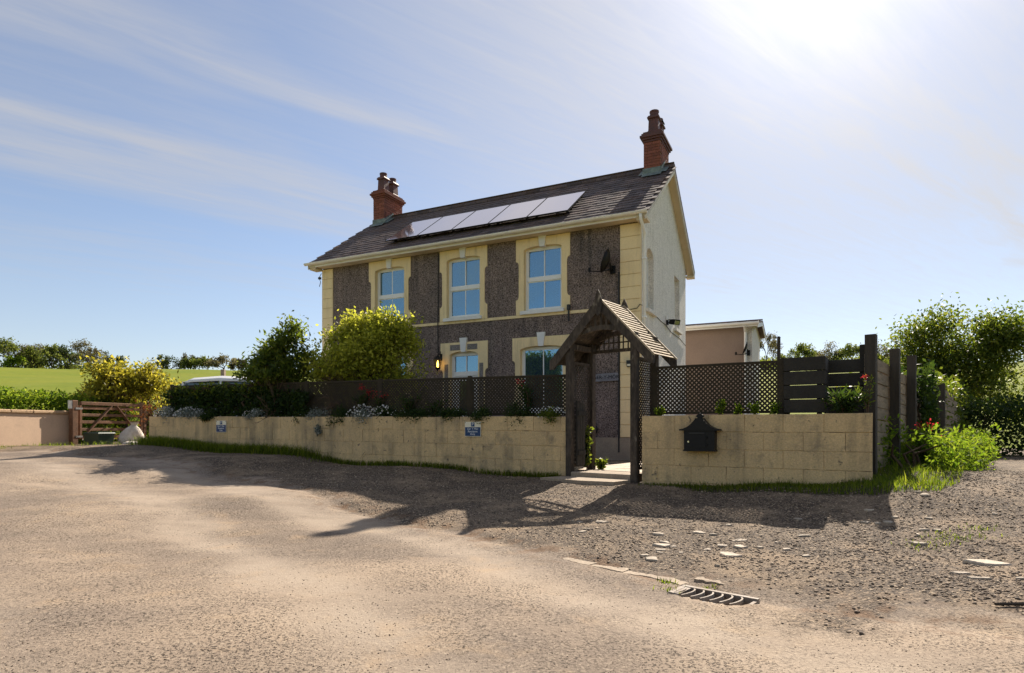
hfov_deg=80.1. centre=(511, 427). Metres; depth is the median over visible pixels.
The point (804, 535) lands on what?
flat stone
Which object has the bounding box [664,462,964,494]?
grass
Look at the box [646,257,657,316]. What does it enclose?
window
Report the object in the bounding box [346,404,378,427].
cushion plant
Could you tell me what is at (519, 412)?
cushion plant
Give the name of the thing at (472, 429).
parking sign
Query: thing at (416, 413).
cushion plant
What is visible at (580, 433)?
gate leaf
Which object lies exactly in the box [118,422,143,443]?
sack
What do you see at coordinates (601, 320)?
garden arch
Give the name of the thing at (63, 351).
tree
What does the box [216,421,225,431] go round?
parking sign
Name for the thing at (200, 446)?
grass
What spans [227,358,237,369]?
tree
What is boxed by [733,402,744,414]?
weed
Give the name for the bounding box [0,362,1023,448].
ground
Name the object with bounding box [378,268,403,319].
window
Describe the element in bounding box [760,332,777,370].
tree
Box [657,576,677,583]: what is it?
grass tuft
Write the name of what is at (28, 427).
pink wall
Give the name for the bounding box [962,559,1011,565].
flat stone
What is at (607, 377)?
name plaque
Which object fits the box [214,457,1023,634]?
gravel
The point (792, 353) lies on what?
tree
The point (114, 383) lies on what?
yellow bush
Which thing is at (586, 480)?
threshold slab
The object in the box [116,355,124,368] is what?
tree
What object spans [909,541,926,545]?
flat stone
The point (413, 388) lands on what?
twiggy shrub
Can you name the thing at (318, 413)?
cushion plant
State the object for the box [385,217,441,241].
solar panel
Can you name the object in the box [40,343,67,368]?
tree
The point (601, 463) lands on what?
ivy plant
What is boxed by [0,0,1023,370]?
sky
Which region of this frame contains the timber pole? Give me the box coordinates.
[777,336,780,359]
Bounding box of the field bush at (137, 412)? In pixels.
[69,383,163,434]
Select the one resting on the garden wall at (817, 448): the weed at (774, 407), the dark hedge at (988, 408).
the weed at (774, 407)
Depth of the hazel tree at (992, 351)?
19.32 m
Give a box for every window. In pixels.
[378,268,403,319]
[443,257,482,321]
[520,245,563,314]
[522,346,563,412]
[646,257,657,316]
[674,282,682,334]
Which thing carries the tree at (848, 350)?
on the ground at (68, 381)
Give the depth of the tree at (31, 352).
154.11 m
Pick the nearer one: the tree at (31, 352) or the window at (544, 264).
the window at (544, 264)
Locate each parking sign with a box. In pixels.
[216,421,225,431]
[465,422,480,436]
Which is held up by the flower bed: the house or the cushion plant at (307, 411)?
the cushion plant at (307, 411)
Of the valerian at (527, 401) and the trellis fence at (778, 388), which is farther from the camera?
the valerian at (527, 401)
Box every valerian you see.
[350,383,372,410]
[372,391,388,415]
[515,378,533,410]
[857,373,875,412]
[909,418,943,465]
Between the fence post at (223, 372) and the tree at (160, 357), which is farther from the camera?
the tree at (160, 357)
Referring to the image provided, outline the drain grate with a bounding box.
[668,585,759,605]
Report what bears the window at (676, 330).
in the house
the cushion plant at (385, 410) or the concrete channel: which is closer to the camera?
the concrete channel
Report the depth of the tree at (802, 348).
119.06 m
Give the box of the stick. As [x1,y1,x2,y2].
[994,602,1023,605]
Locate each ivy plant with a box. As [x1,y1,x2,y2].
[584,425,593,469]
[595,457,608,468]
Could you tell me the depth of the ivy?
10.50 m
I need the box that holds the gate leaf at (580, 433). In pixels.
[576,401,585,465]
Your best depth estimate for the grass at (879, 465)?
6.82 m
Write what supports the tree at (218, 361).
on the ground at (68, 381)
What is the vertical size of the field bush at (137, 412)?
3.150 m
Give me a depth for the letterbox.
7.88 m
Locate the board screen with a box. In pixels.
[784,344,864,413]
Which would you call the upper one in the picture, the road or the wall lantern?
the wall lantern
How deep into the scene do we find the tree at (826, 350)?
125.56 m
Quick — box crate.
[82,432,114,444]
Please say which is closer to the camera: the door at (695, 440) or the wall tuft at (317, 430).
the door at (695, 440)
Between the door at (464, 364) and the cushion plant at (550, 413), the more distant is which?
the door at (464, 364)
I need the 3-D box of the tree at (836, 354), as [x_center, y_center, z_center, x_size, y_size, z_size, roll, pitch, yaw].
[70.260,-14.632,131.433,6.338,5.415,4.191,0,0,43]
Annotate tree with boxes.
[0,336,22,366]
[2,343,34,367]
[3,354,27,367]
[17,343,50,366]
[27,344,49,360]
[36,344,85,368]
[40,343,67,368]
[67,338,110,368]
[87,345,102,368]
[106,351,112,364]
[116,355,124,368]
[153,354,169,368]
[157,354,183,368]
[180,356,197,368]
[188,353,208,368]
[198,358,214,369]
[204,353,236,368]
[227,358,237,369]
[234,358,245,370]
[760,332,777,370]
[768,339,783,368]
[775,348,801,363]
[794,342,816,357]
[813,341,840,359]
[827,348,852,359]
[838,342,860,358]
[855,353,884,361]
[875,291,1023,430]
[878,341,890,360]
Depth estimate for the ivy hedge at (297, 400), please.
12.57 m
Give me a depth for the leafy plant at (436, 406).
10.52 m
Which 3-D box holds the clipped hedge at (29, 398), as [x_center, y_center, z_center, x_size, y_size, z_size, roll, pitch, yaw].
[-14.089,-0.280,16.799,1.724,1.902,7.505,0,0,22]
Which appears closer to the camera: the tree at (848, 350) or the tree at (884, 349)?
the tree at (848, 350)
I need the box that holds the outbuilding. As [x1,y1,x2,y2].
[686,319,766,414]
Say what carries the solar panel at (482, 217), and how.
attached to the house
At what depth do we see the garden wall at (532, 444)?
10.53 m
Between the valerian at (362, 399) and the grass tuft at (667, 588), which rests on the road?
the grass tuft at (667, 588)
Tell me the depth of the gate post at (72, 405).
16.79 m
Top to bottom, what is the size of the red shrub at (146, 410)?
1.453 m
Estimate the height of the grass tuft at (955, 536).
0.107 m
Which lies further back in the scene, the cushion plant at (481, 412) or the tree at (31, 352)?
the tree at (31, 352)
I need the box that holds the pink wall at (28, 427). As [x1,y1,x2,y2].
[0,409,68,446]
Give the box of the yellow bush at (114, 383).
[72,351,182,438]
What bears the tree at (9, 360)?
on the ground at (68, 381)
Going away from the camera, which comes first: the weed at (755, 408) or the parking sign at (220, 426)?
the weed at (755, 408)
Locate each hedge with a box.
[0,385,138,442]
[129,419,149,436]
[160,382,323,416]
[962,390,1023,456]
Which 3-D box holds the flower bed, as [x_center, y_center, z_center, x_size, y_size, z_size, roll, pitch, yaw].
[-3.444,0.297,11.867,10.000,1.080,0.560,0,0,26]
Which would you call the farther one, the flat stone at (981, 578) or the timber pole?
the timber pole
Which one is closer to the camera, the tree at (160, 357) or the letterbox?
the letterbox
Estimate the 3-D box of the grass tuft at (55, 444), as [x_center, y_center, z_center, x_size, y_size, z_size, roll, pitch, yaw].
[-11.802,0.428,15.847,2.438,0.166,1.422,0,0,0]
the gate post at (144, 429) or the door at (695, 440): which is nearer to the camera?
the door at (695, 440)
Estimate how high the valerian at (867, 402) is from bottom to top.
0.509 m
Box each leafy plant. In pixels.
[399,393,421,411]
[425,399,447,416]
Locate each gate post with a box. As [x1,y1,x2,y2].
[67,400,82,444]
[143,404,145,435]
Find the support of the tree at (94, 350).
on the ground at (68, 381)
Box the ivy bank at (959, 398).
[905,367,976,440]
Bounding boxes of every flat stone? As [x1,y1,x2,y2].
[645,556,657,561]
[652,532,663,535]
[652,543,670,546]
[692,530,705,533]
[720,551,742,556]
[733,544,747,548]
[798,534,810,536]
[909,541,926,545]
[949,571,972,573]
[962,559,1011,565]
[966,576,991,579]
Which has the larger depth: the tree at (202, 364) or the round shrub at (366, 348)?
the tree at (202, 364)
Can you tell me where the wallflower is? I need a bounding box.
[817,384,870,412]
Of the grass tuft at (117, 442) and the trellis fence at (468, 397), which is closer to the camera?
the trellis fence at (468, 397)
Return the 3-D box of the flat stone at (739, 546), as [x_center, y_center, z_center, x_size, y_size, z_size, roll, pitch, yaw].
[1.832,0.973,4.910,0.082,0.047,0.113,0,0,-19]
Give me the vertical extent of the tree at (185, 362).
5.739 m
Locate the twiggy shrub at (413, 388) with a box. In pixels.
[395,356,431,416]
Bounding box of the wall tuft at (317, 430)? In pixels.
[314,424,322,436]
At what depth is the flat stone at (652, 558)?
4.52 m
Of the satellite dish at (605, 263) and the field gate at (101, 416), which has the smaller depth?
the satellite dish at (605, 263)
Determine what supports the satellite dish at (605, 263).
attached to the house
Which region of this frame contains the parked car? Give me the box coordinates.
[180,376,270,416]
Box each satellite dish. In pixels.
[588,248,615,273]
[735,342,749,355]
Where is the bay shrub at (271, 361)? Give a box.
[226,310,320,423]
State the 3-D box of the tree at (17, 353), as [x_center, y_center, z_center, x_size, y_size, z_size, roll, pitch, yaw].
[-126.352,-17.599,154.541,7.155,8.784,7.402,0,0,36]
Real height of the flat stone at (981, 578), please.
0.042 m
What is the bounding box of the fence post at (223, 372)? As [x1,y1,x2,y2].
[221,369,225,375]
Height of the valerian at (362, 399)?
0.619 m
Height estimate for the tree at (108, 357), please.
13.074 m
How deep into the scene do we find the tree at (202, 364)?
164.11 m
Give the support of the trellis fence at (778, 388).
on the flower bed
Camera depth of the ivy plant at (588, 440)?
9.46 m
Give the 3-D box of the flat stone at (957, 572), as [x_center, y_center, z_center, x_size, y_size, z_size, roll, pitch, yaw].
[2.932,0.964,3.978,0.152,0.044,0.043,2,-2,9]
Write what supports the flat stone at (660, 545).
on the road
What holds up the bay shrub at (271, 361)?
on the flower bed
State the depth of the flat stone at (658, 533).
5.43 m
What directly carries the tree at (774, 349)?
on the ground at (68, 381)
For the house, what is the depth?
15.23 m
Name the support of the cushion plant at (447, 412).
on the flower bed
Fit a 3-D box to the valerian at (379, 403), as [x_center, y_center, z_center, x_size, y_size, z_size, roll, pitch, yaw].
[-2.393,-0.449,11.103,0.324,0.516,0.327,0,0,0]
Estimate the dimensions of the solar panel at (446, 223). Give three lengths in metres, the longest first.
1.560 x 1.060 x 0.136 m
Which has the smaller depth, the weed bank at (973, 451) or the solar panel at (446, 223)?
the weed bank at (973, 451)
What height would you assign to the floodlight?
0.268 m
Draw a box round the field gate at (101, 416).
[78,402,142,438]
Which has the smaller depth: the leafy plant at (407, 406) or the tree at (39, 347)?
the leafy plant at (407, 406)
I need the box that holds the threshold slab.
[540,476,629,484]
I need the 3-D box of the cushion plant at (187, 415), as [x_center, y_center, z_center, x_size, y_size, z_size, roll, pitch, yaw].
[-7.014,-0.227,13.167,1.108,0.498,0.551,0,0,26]
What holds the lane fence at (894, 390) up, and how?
on the road
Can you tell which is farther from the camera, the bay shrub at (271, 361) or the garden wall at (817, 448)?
the bay shrub at (271, 361)
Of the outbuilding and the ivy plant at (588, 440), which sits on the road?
the outbuilding
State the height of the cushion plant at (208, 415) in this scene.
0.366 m
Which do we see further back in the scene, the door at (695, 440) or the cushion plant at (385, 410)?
the cushion plant at (385, 410)
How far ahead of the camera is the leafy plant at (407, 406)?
10.70 m
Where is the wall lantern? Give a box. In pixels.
[434,351,441,370]
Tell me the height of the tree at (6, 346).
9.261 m
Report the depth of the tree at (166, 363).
208.82 m
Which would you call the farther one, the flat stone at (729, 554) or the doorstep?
the doorstep
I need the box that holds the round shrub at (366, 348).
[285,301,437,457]
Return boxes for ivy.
[901,358,943,436]
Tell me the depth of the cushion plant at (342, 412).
11.25 m
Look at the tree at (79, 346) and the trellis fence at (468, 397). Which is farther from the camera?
the tree at (79, 346)
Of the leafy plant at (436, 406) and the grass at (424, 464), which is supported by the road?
the grass at (424, 464)
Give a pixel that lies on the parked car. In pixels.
(216, 379)
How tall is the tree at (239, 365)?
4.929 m
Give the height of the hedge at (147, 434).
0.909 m
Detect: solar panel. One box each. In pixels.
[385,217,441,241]
[417,211,474,235]
[452,205,508,230]
[488,198,546,224]
[527,191,585,217]
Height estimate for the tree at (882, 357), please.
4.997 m
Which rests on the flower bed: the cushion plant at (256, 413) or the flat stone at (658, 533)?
the cushion plant at (256, 413)
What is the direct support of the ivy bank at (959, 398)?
on the road
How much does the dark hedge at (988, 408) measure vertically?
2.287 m
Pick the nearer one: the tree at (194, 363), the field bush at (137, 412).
the field bush at (137, 412)
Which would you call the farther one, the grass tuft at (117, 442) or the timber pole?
the timber pole
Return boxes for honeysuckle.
[170,380,280,399]
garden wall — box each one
[149,416,565,475]
[642,413,872,485]
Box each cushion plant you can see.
[153,406,177,422]
[170,406,205,420]
[197,407,219,422]
[242,407,267,419]
[293,406,314,422]
[300,407,331,421]
[325,403,352,426]
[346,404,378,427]
[369,402,396,422]
[393,406,432,423]
[433,407,471,421]
[466,405,492,423]
[503,397,534,429]
[536,405,565,425]
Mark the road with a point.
(33, 479)
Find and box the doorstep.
[571,470,642,480]
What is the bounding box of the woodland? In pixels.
[0,353,905,368]
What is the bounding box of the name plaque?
[596,373,618,381]
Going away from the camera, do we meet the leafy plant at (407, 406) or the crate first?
the leafy plant at (407, 406)
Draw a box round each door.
[452,352,477,416]
[687,434,705,447]
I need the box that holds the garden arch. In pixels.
[549,289,677,482]
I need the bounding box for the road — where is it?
[0,438,1023,672]
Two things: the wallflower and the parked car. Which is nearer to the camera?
the wallflower
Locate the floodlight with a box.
[666,315,679,324]
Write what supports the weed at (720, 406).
on the garden wall at (817, 448)
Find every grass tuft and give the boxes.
[26,441,84,446]
[73,440,119,445]
[653,583,685,591]
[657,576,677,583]
[890,537,965,550]
[917,528,1008,543]
[934,523,996,531]
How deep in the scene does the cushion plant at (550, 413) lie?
9.34 m
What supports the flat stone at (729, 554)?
on the road
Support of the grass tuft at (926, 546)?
on the road
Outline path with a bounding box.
[578,463,641,472]
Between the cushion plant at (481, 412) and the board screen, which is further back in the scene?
the cushion plant at (481, 412)
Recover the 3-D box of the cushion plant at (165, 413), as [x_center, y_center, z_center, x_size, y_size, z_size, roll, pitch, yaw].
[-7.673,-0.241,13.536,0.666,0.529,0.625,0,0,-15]
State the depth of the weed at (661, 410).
8.43 m
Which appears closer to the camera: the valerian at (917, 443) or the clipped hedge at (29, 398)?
the valerian at (917, 443)
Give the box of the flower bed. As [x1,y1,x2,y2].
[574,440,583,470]
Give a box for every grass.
[118,435,331,461]
[291,450,559,476]
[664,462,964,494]
[878,453,962,489]
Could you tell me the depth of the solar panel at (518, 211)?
15.45 m
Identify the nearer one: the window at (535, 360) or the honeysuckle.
the honeysuckle
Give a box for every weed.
[653,405,665,415]
[714,399,726,414]
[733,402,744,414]
[745,400,759,413]
[769,400,782,413]
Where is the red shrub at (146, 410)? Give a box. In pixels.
[130,396,167,434]
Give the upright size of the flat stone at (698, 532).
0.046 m
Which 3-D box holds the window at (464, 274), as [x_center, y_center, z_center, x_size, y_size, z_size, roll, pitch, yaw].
[-1.222,-3.530,15.550,1.130,1.620,0.245,0,0,26]
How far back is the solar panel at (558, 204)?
14.98 m
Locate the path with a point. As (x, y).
(623, 467)
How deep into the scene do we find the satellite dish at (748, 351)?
19.82 m
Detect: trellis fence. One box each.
[170,374,565,416]
[652,358,783,415]
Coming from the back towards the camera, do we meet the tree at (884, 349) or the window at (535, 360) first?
the tree at (884, 349)
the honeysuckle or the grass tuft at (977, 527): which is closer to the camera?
the grass tuft at (977, 527)
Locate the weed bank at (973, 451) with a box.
[878,414,1006,471]
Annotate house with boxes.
[304,109,694,460]
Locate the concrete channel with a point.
(627, 571)
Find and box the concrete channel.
[562,557,723,584]
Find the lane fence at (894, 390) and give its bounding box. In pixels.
[864,334,965,476]
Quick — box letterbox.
[679,413,721,451]

